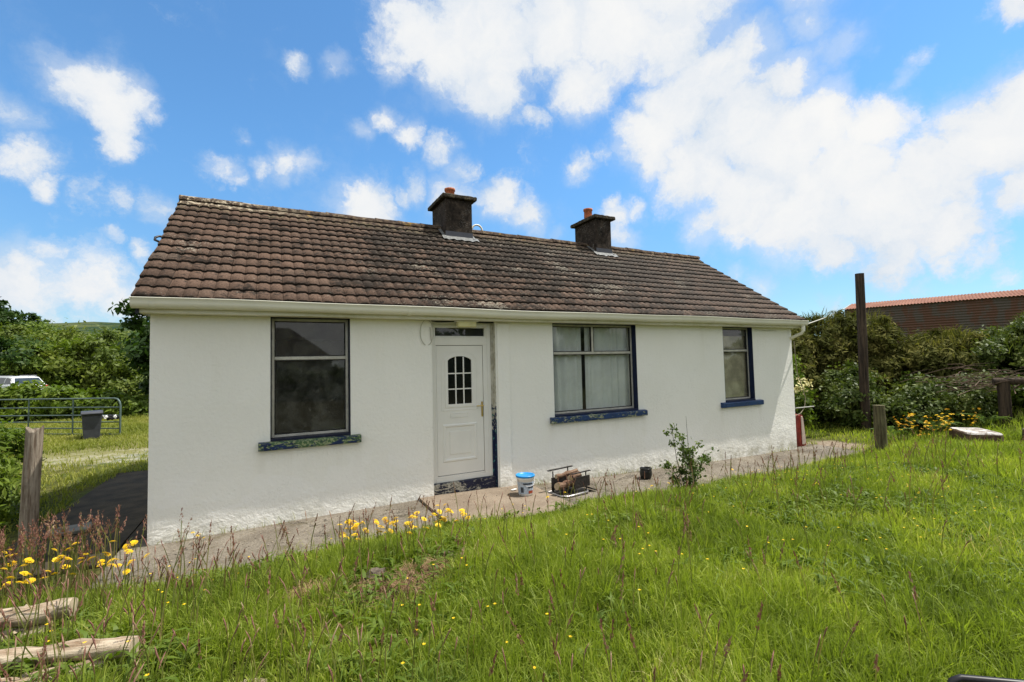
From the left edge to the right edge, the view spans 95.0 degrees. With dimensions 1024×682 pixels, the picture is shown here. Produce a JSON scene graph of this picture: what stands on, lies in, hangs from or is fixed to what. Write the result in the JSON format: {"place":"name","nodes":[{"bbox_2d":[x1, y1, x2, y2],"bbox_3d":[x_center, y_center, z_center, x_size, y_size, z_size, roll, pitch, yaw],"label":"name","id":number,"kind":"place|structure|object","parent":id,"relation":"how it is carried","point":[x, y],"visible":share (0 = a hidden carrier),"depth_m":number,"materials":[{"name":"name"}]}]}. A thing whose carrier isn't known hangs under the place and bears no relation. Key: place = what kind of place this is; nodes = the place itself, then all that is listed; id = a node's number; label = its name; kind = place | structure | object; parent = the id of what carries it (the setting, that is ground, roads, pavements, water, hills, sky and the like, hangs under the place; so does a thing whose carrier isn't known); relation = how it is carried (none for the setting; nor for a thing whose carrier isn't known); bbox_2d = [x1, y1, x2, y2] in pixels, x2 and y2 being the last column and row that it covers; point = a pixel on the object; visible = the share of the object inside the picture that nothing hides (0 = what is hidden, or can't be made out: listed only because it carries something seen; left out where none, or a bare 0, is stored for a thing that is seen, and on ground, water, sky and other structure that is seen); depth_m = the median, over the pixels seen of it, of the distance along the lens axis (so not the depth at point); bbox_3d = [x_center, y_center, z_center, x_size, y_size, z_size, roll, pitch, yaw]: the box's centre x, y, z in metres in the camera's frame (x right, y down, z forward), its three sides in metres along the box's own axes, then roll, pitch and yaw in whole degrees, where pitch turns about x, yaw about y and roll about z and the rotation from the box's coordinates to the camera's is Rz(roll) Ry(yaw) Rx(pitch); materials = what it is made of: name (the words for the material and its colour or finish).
{"place":"outdoors","nodes":[
{"label":"outdoors","id":0,"kind":"place"},
{"bbox_2d":[44,522,92,539],"bbox_3d":[-5.537,2.369,5.873,0.420,0.045,0.340,1,-4,-39],"label":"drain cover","id":1,"kind":"object","parent":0,"point":[76,528],"visible":0.36,"depth_m":5.85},
{"bbox_2d":[0,470,147,585],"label":"yard path","id":2,"kind":"structure","parent":0,"point":[127,492],"depth_m":6.61,"materials":[{"name":"asphalt"}]},
{"bbox_2d":[0,414,148,555],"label":"yard grass","id":3,"kind":"structure","parent":0,"point":[135,425],"depth_m":12.10,"materials":[{"name":"plant"}]},
{"bbox_2d":[42,322,136,334],"bbox_3d":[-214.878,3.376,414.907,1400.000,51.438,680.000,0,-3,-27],"label":"hill","id":4,"kind":"structure","parent":0,"point":[93,324],"depth_m":319.62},
{"bbox_2d":[127,518,146,540],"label":"yard path","id":5,"kind":"structure","parent":0,"point":[139,534],"depth_m":5.76,"materials":[{"name":"concrete"}]},
{"bbox_2d":[81,500,436,596],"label":"path","id":6,"kind":"structure","parent":0,"point":[245,537],"depth_m":5.36,"materials":[{"name":"concrete"}]},
{"bbox_2d":[87,556,103,587],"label":"hawkweed plant","id":7,"kind":"object","parent":6,"relation":"on","point":[97,566],"visible":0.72,"depth_m":4.14,"materials":[{"name":"yellow plant"}]},
{"bbox_2d":[98,552,110,585],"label":"hawkweed plant","id":8,"kind":"object","parent":6,"relation":"on","point":[103,560],"visible":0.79,"depth_m":4.29,"materials":[{"name":"yellow plant"}]},
{"bbox_2d":[110,540,118,581],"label":"hawkweed plant","id":9,"kind":"object","parent":6,"relation":"on","point":[116,559],"visible":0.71,"depth_m":4.32,"materials":[{"name":"yellow plant"}]},
{"bbox_2d":[122,544,128,564],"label":"hawkweed plant","id":10,"kind":"object","parent":6,"relation":"on","point":[124,547],"visible":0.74,"depth_m":4.41,"materials":[{"name":"yellow plant"}]},
{"bbox_2d":[130,540,148,583],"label":"hawkweed plant","id":11,"kind":"object","parent":6,"relation":"on","point":[133,542],"visible":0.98,"depth_m":4.37,"materials":[{"name":"yellow plant"}]},
{"bbox_2d":[420,485,573,522],"bbox_3d":[-0.244,2.316,6.623,1.800,0.166,1.667,0,-3,-27],"label":"apron","id":12,"kind":"object","parent":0,"point":[492,499],"visible":0.52,"depth_m":6.56,"materials":[{"name":"concrete"}]},
{"bbox_2d":[516,472,534,495],"bbox_3d":[0.198,2.120,6.945,0.288,0.292,0.288,0,-3,-27],"label":"bucket","id":13,"kind":"object","parent":12,"relation":"on","point":[525,481],"visible":1,"depth_m":6.85,"materials":[{"name":"white plastic"}]},
{"bbox_2d":[0,399,1023,681],"bbox_3d":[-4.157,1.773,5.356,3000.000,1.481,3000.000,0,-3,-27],"label":"ground","id":14,"kind":"structure","parent":0,"point":[104,459],"depth_m":10.18,"materials":[{"name":"soil"}]},
{"bbox_2d":[0,553,14,594],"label":"hawkweed plant","id":15,"kind":"object","parent":14,"relation":"on","point":[11,565],"visible":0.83,"depth_m":4.07,"materials":[{"name":"yellow plant"}]},
{"bbox_2d":[6,549,16,593],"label":"hawkweed plant","id":16,"kind":"object","parent":14,"relation":"on","point":[12,566],"visible":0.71,"depth_m":4.22,"materials":[{"name":"yellow plant"}]},
{"bbox_2d":[3,571,27,604],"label":"hawkweed plant","id":17,"kind":"object","parent":14,"relation":"on","point":[24,572],"visible":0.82,"depth_m":3.79,"materials":[{"name":"yellow plant"}]},
{"bbox_2d":[0,414,47,526],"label":"hedge bush","id":18,"kind":"object","parent":14,"relation":"on","point":[10,467],"visible":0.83,"depth_m":6.45,"materials":[{"name":"green plant"}]},
{"bbox_2d":[0,375,47,387],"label":"parked car","id":19,"kind":"object","parent":14,"relation":"on","point":[7,381],"visible":0.16,"depth_m":26.24,"materials":[{"name":"white paint"}]},
{"bbox_2d":[17,573,32,604],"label":"hawkweed plant","id":20,"kind":"object","parent":14,"relation":"on","point":[23,582],"visible":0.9,"depth_m":3.74,"materials":[{"name":"yellow plant"}]},
{"bbox_2d":[0,335,55,375],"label":"hillside tree","id":21,"kind":"object","parent":14,"relation":"on","point":[4,346],"visible":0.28,"depth_m":29.85,"materials":[{"name":"green plant"}]},
{"bbox_2d":[0,320,56,345],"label":"hillside tree","id":22,"kind":"object","parent":14,"relation":"on","point":[13,330],"visible":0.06,"depth_m":37.56,"materials":[{"name":"green plant"}]},
{"bbox_2d":[24,557,33,574],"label":"hawkweed plant","id":23,"kind":"object","parent":14,"relation":"on","point":[27,560],"visible":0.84,"depth_m":4.03,"materials":[{"name":"yellow plant"}]},
{"bbox_2d":[16,425,43,565],"bbox_3d":[-5.139,1.700,5.001,0.194,1.592,0.160,0,-3,-27],"label":"leaning post","id":24,"kind":"object","parent":14,"relation":"on","point":[31,479],"visible":0.72,"depth_m":4.97,"materials":[{"name":"wood"}]},
{"bbox_2d":[27,577,45,600],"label":"hawkweed plant","id":25,"kind":"object","parent":14,"relation":"on","point":[32,580],"visible":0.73,"depth_m":3.80,"materials":[{"name":"yellow plant"}]},
{"bbox_2d":[0,597,77,627],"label":"fallen log","id":26,"kind":"object","parent":14,"relation":"on","point":[25,610],"visible":0.68,"depth_m":3.23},
{"bbox_2d":[0,375,96,421],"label":"bramble bush","id":27,"kind":"object","parent":14,"relation":"on","point":[27,389],"visible":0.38,"depth_m":20.15,"materials":[{"name":"green plant"}]},
{"bbox_2d":[46,548,59,585],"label":"hawkweed plant","id":28,"kind":"object","parent":14,"relation":"on","point":[55,558],"visible":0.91,"depth_m":4.14,"materials":[{"name":"yellow plant"}]},
{"bbox_2d":[1,658,105,681],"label":"fallen log","id":29,"kind":"object","parent":14,"relation":"on","point":[17,679],"visible":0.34,"depth_m":2.67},
{"bbox_2d":[0,397,121,434],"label":"field gate","id":30,"kind":"structure","parent":14,"relation":"on","point":[73,415],"depth_m":14.98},
{"bbox_2d":[102,414,118,419],"bbox_3d":[-12.461,2.375,14.590,0.426,0.194,0.204,0,-3,-27],"label":"plastic bag","id":31,"kind":"object","parent":30,"relation":"on","point":[112,417],"visible":1,"depth_m":14.56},
{"bbox_2d":[51,558,72,592],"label":"hawkweed plant","id":32,"kind":"object","parent":14,"relation":"on","point":[67,574],"visible":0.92,"depth_m":3.96,"materials":[{"name":"yellow plant"}]},
{"bbox_2d":[57,555,69,589],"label":"hawkweed plant","id":33,"kind":"object","parent":14,"relation":"on","point":[61,557],"visible":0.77,"depth_m":4.13,"materials":[{"name":"yellow plant"}]},
{"bbox_2d":[60,557,70,592],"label":"hawkweed plant","id":34,"kind":"object","parent":14,"relation":"on","point":[69,574],"visible":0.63,"depth_m":3.98,"materials":[{"name":"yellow plant"}]},
{"bbox_2d":[0,335,131,388],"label":"hillside tree","id":35,"kind":"object","parent":14,"relation":"on","point":[44,377],"visible":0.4,"depth_m":30.58,"materials":[{"name":"green plant"}]},
{"bbox_2d":[65,542,76,578],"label":"hawkweed plant","id":36,"kind":"object","parent":14,"relation":"on","point":[70,562],"visible":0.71,"depth_m":4.34,"materials":[{"name":"yellow plant"}]},
{"bbox_2d":[0,635,141,669],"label":"fallen log","id":37,"kind":"object","parent":14,"relation":"on","point":[73,648],"visible":0.66,"depth_m":2.79,"materials":[{"name":"wood"}]},
{"bbox_2d":[70,557,83,597],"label":"hawkweed plant","id":38,"kind":"object","parent":14,"relation":"on","point":[80,571],"visible":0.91,"depth_m":3.96,"materials":[{"name":"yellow plant"}]},
{"bbox_2d":[23,384,148,420],"bbox_3d":[-17.879,2.702,20.626,5.605,1.710,2.931,0,-3,-27],"label":"bramble bush","id":39,"kind":"object","parent":14,"relation":"on","point":[134,405],"visible":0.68,"depth_m":20.08,"materials":[{"name":"green plant"}]},
{"bbox_2d":[44,317,134,347],"bbox_3d":[-34.713,2.176,40.212,7.828,7.965,8.854,-3,-3,26],"label":"hillside tree","id":40,"kind":"object","parent":14,"relation":"on","point":[104,334],"visible":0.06,"depth_m":38.24,"materials":[{"name":"green plant"}]},
{"bbox_2d":[31,337,148,395],"bbox_3d":[-28.390,2.877,32.532,7.714,6.292,6.944,0,-3,-27],"label":"hillside tree","id":41,"kind":"object","parent":14,"relation":"on","point":[98,367],"visible":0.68,"depth_m":31.17,"materials":[{"name":"green plant"}]},
{"bbox_2d":[81,410,102,439],"bbox_3d":[-12.691,2.569,14.171,0.500,0.937,0.738,1,-4,-42],"label":"wheelie bin","id":42,"kind":"object","parent":14,"relation":"on","point":[91,423],"visible":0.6,"depth_m":13.98,"materials":[{"name":"grey plastic"}]},
{"bbox_2d":[0,504,198,605],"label":"seeding grass","id":43,"kind":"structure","parent":14,"relation":"on","point":[21,541],"depth_m":4.43,"materials":[{"name":"plant"}]},
{"bbox_2d":[107,549,131,592],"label":"hawkweed plant","id":44,"kind":"object","parent":14,"relation":"on","point":[126,550],"visible":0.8,"depth_m":4.08,"materials":[{"name":"yellow plant"}]},
{"bbox_2d":[114,559,134,588],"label":"hawkweed plant","id":45,"kind":"object","parent":14,"relation":"on","point":[128,573],"visible":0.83,"depth_m":4.07,"materials":[{"name":"yellow plant"}]},
{"bbox_2d":[122,550,132,577],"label":"hawkweed plant","id":46,"kind":"object","parent":14,"relation":"on","point":[127,570],"visible":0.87,"depth_m":4.07,"materials":[{"name":"yellow plant"}]},
{"bbox_2d":[107,298,149,397],"bbox_3d":[-16.073,0.592,22.608,5.816,6.522,5.365,0,-3,-27],"label":"sycamore tree","id":47,"kind":"object","parent":14,"relation":"on","point":[138,348],"visible":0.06,"depth_m":21.43,"materials":[{"name":"green plant"}]},
{"bbox_2d":[350,520,356,536],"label":"hawkweed plant","id":48,"kind":"object","parent":14,"relation":"on","point":[354,527],"visible":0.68,"depth_m":4.96,"materials":[{"name":"yellow plant"}]},
{"bbox_2d":[363,567,384,583],"bbox_3d":[-1.112,1.936,3.818,0.182,0.154,0.194,-3,-3,34],"label":"field stone","id":49,"kind":"object","parent":14,"relation":"on","point":[376,570],"visible":0.43,"depth_m":3.80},
{"bbox_2d":[129,187,808,545],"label":"cottage","id":50,"kind":"structure","parent":14,"relation":"on","point":[311,364],"depth_m":7.37,"materials":[{"name":"white painted plaster"},{"name":"weathered concrete tile"},{"name":"dark felt"}]},
{"bbox_2d":[258,317,360,451],"bbox_3d":[-2.669,0.538,6.243,1.235,1.692,0.238,0,-3,-27],"label":"window","id":51,"kind":"structure","parent":50,"relation":"in","point":[279,441],"depth_m":6.21,"materials":[{"name":"metal"}]},
{"bbox_2d":[436,346,483,475],"bbox_3d":[-0.780,1.049,7.222,0.759,1.957,0.089,0,-3,-27],"label":"door","id":52,"kind":"structure","parent":50,"relation":"in","point":[459,375],"depth_m":7.24,"materials":[{"name":"white plastic"}]},
{"bbox_2d":[553,327,582,410],"bbox_3d":[0.880,0.488,8.268,0.820,1.520,0.060,0,-3,-27],"label":"net curtain","id":53,"kind":"object","parent":50,"relation":"hanging from","point":[568,380],"visible":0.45,"depth_m":8.31,"materials":[{"name":"fabric"}]},
{"bbox_2d":[550,323,647,423],"bbox_3d":[1.526,0.544,8.400,2.090,1.692,0.239,0,-3,-27],"label":"window","id":54,"kind":"structure","parent":50,"relation":"in","point":[579,415],"depth_m":8.48,"materials":[{"name":"metal"}]},
{"bbox_2d":[584,328,629,408],"bbox_3d":[1.814,0.490,8.748,1.080,1.520,0.048,0,-3,-27],"label":"net curtain","id":55,"kind":"object","parent":50,"relation":"hanging from","point":[607,380],"visible":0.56,"depth_m":8.72,"materials":[{"name":"fabric"}]},
{"bbox_2d":[723,336,746,397],"bbox_3d":[4.753,0.572,10.227,1.100,1.360,0.012,0,-3,-27],"label":"curtain","id":56,"kind":"object","parent":50,"relation":"attached to","point":[735,374],"depth_m":10.30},
{"bbox_2d":[721,327,763,407],"bbox_3d":[4.872,0.548,10.122,1.285,1.692,0.238,0,-3,-27],"label":"window","id":57,"kind":"structure","parent":50,"relation":"in","point":[749,400],"depth_m":10.31,"materials":[{"name":"metal"}]},
{"bbox_2d":[794,342,805,415],"bbox_3d":[6.808,0.887,11.125,0.481,1.759,0.047,0,-3,-27],"label":"hanging hose","id":58,"kind":"object","parent":50,"relation":"hanging from","point":[799,379],"visible":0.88,"depth_m":11.10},
{"bbox_2d":[263,507,694,629],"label":"dead grass","id":59,"kind":"structure","parent":14,"relation":"on","point":[424,568],"depth_m":3.68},
{"bbox_2d":[0,403,1023,681],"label":"grass","id":60,"kind":"structure","parent":14,"relation":"on","point":[980,633],"depth_m":3.33,"materials":[{"name":"plant"}]},
{"bbox_2d":[0,623,48,644],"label":"fallen log","id":61,"kind":"object","parent":60,"relation":"on","point":[16,630],"visible":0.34,"depth_m":3.21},
{"bbox_2d":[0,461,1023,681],"bbox_3d":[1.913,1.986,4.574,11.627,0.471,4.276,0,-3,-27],"label":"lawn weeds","id":62,"kind":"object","parent":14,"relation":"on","point":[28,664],"visible":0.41,"depth_m":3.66,"materials":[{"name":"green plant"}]},
{"bbox_2d":[45,467,986,675],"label":"buttercups","id":63,"kind":"object","parent":62,"relation":"on","point":[546,613],"visible":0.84,"depth_m":3.75,"materials":[{"name":"yellow plant"}]},
{"bbox_2d":[0,427,1023,681],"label":"seeding grass","id":64,"kind":"structure","parent":14,"relation":"on","point":[133,624],"depth_m":3.13,"materials":[{"name":"plant"}]},
{"bbox_2d":[658,421,718,488],"bbox_3d":[2.713,1.761,7.186,1.161,1.204,0.600,0,-3,-27],"label":"rose shrub","id":65,"kind":"object","parent":14,"relation":"on","point":[687,454],"visible":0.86,"depth_m":7.19,"materials":[{"name":"green plant"}]},
{"bbox_2d":[792,354,819,427],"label":"bramble bush","id":66,"kind":"object","parent":14,"relation":"on","point":[799,398],"visible":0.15,"depth_m":12.93,"materials":[{"name":"green plant"}]},
{"bbox_2d":[791,326,828,419],"bbox_3d":[8.688,1.016,14.937,2.973,3.374,2.852,0,-3,-27],"label":"gorse bush","id":67,"kind":"object","parent":14,"relation":"on","point":[803,346],"visible":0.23,"depth_m":14.29,"materials":[{"name":"green plant"}]},
{"bbox_2d":[796,308,892,417],"bbox_3d":[10.184,0.737,15.356,3.163,3.781,3.095,-2,-3,6],"label":"gorse bush","id":68,"kind":"object","parent":14,"relation":"on","point":[834,344],"visible":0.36,"depth_m":14.65,"materials":[{"name":"green plant"}]},
{"bbox_2d":[807,358,892,429],"bbox_3d":[9.610,1.517,13.356,2.528,2.052,2.155,0,-3,-27],"label":"bramble bush","id":69,"kind":"object","parent":14,"relation":"on","point":[841,393],"visible":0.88,"depth_m":13.05,"materials":[{"name":"green plant"}]},
{"bbox_2d":[855,273,871,431],"bbox_3d":[9.446,0.363,12.636,0.233,4.376,0.322,-1,-3,0],"label":"telegraph post","id":70,"kind":"object","parent":14,"relation":"on","point":[862,339],"visible":0.9,"depth_m":12.56,"materials":[{"name":"wood"}]},
{"bbox_2d":[816,309,924,397],"bbox_3d":[11.712,0.489,15.285,3.368,3.397,3.245,0,-3,-27],"label":"gorse bush","id":71,"kind":"object","parent":14,"relation":"on","point":[884,335],"visible":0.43,"depth_m":14.48,"materials":[{"name":"green plant"}]},
{"bbox_2d":[873,405,887,449],"bbox_3d":[7.844,1.935,9.988,0.236,1.130,0.239,0,-3,-27],"label":"short post","id":72,"kind":"object","parent":14,"relation":"on","point":[879,423],"visible":0.77,"depth_m":9.91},
{"bbox_2d":[868,426,910,437],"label":"fern","id":73,"kind":"object","parent":14,"relation":"on","point":[893,432],"visible":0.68,"depth_m":11.00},
{"bbox_2d":[876,371,971,431],"bbox_3d":[10.970,1.608,12.536,2.740,1.594,2.056,0,-3,-27],"label":"bramble bush","id":74,"kind":"object","parent":14,"relation":"on","point":[905,398],"visible":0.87,"depth_m":12.19,"materials":[{"name":"green plant"}]},
{"bbox_2d":[845,289,1023,360],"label":"corrugated shed","id":75,"kind":"structure","parent":14,"relation":"on","point":[975,311],"depth_m":27.56,"materials":[{"name":"metal"}]},
{"bbox_2d":[909,420,964,430],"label":"fern","id":76,"kind":"object","parent":14,"relation":"on","point":[938,423],"visible":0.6,"depth_m":11.43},
{"bbox_2d":[936,414,944,434],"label":"hawkweed plant","id":77,"kind":"object","parent":14,"relation":"on","point":[942,426],"visible":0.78,"depth_m":10.80,"materials":[{"name":"yellow plant"}]},
{"bbox_2d":[879,324,1013,383],"bbox_3d":[13.064,0.583,14.350,3.158,2.291,3.040,0,-3,-27],"label":"gorse bush","id":78,"kind":"object","parent":14,"relation":"on","point":[933,350],"visible":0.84,"depth_m":13.79,"materials":[{"name":"green plant"}]},
{"bbox_2d":[901,363,1023,395],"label":"brushwood","id":79,"kind":"object","parent":14,"relation":"on","point":[977,380],"visible":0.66,"depth_m":11.95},
{"bbox_2d":[929,368,1022,422],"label":"bramble bush","id":80,"kind":"object","parent":14,"relation":"on","point":[985,402],"visible":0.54,"depth_m":11.76,"materials":[{"name":"green plant"}]},
{"bbox_2d":[949,427,1003,442],"bbox_3d":[9.800,2.131,9.930,0.606,0.491,0.978,-3,-3,23],"label":"stone slab","id":81,"kind":"object","parent":14,"relation":"on","point":[978,433],"depth_m":9.67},
{"bbox_2d":[947,674,1023,681],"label":"bent tube","id":82,"kind":"object","parent":14,"relation":"on","point":[965,678],"visible":1,"depth_m":2.15,"materials":[{"name":"black metal"}]},
{"bbox_2d":[955,413,1015,423],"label":"fern","id":83,"kind":"object","parent":14,"relation":"on","point":[987,417],"visible":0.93,"depth_m":11.16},
{"bbox_2d":[951,323,1023,377],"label":"thorn bush","id":84,"kind":"object","parent":14,"relation":"on","point":[995,344],"visible":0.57,"depth_m":13.29,"materials":[{"name":"green plant"}]},
{"bbox_2d":[992,378,1023,425],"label":"rail fence","id":85,"kind":"object","parent":14,"relation":"on","point":[1004,399],"visible":0.71,"depth_m":11.07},
{"bbox_2d":[995,375,1023,405],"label":"bramble bush","id":86,"kind":"object","parent":14,"relation":"on","point":[1017,398],"visible":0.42,"depth_m":11.40,"materials":[{"name":"green plant"}]},
{"bbox_2d":[1000,311,1023,375],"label":"thorn bush","id":87,"kind":"object","parent":14,"relation":"on","point":[1018,326],"visible":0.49,"depth_m":13.48,"materials":[{"name":"green plant"}]},
{"bbox_2d":[0,0,1023,335],"label":"sky","id":88,"kind":"structure","parent":0,"point":[797,149],"materials":[{"name":"blue"}]},
{"bbox_2d":[204,453,844,555],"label":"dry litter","id":89,"kind":"object","parent":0,"point":[432,498],"visible":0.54,"depth_m":6.20,"materials":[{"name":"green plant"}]},
{"bbox_2d":[310,439,853,551],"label":"seeding grass","id":90,"kind":"structure","parent":0,"point":[572,489],"depth_m":5.93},
{"bbox_2d":[533,444,858,503],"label":"path","id":91,"kind":"structure","parent":0,"point":[718,465],"depth_m":8.67,"materials":[{"name":"concrete"}]},
{"bbox_2d":[94,448,826,587],"bbox_3d":[1.646,2.337,7.506,12.697,0.224,1.355,0,-3,-27],"label":"grit","id":92,"kind":"object","parent":91,"relation":"on","point":[456,502],"visible":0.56,"depth_m":6.22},
{"bbox_2d":[93,445,865,588],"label":"path weeds","id":93,"kind":"object","parent":91,"relation":"on","point":[441,518],"visible":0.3,"depth_m":5.67,"materials":[{"name":"green plant"}]},
{"bbox_2d":[547,465,596,497],"bbox_3d":[0.910,2.126,7.165,0.710,0.360,0.411,1,-3,-37],"label":"fire grate","id":94,"kind":"object","parent":91,"relation":"on","point":[579,482],"visible":0.77,"depth_m":7.10,"materials":[{"name":"metal"}]},
{"bbox_2d":[554,480,573,489],"bbox_3d":[0.810,2.146,7.025,0.425,0.117,0.122,2,-4,-41],"label":"firewood log","id":95,"kind":"object","parent":94,"relation":"in","point":[565,484],"visible":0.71,"depth_m":6.92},
{"bbox_2d":[555,468,577,478],"bbox_3d":[0.835,2.026,7.173,0.432,0.078,0.080,-5,0,-34],"label":"firewood log","id":96,"kind":"object","parent":94,"relation":"in","point":[561,475],"visible":0.81,"depth_m":7.13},
{"bbox_2d":[567,471,581,480],"bbox_3d":[0.953,2.071,7.185,0.117,0.116,0.274,-4,3,44],"label":"firewood log","id":97,"kind":"object","parent":94,"relation":"in","point":[576,475],"visible":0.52,"depth_m":7.13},
{"bbox_2d":[639,466,651,478],"bbox_3d":[2.300,2.268,8.062,0.210,0.182,0.210,0,-3,-27],"label":"plant pot","id":98,"kind":"object","parent":91,"relation":"on","point":[648,472],"visible":0.95,"depth_m":7.99,"materials":[{"name":"plastic"}]},
{"bbox_2d":[795,414,805,446],"bbox_3d":[6.802,2.131,11.302,0.238,0.754,0.472,0,-3,-19],"label":"enamel panel","id":99,"kind":"object","parent":91,"relation":"on","point":[800,435],"visible":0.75,"depth_m":11.08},
{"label":"slope","id":100,"kind":"structure","parent":0,"visible":0},
{"bbox_2d":[0,299,29,330],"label":"skyline tree","id":101,"kind":"object","parent":100,"relation":"on","point":[8,315],"visible":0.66,"depth_m":55.12,"materials":[{"name":"green plant"}]},
{"bbox_2d":[14,312,55,336],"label":"skyline tree","id":102,"kind":"object","parent":100,"relation":"on","point":[32,317],"visible":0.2,"depth_m":60.26,"materials":[{"name":"green plant"}]},
{"bbox_2d":[21,316,65,342],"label":"hillside tree","id":103,"kind":"object","parent":100,"relation":"on","point":[41,331],"visible":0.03,"depth_m":45.65,"materials":[{"name":"green plant"}]},
{"bbox_2d":[28,325,89,345],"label":"hillside tree","id":104,"kind":"object","parent":100,"relation":"on","point":[40,338],"visible":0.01,"depth_m":41.79,"materials":[{"name":"green plant"}]},
{"bbox_2d":[79,330,122,342],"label":"hillside tree","id":105,"kind":"object","parent":100,"relation":"on","point":[95,336],"visible":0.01,"depth_m":50.63,"materials":[{"name":"green plant"}]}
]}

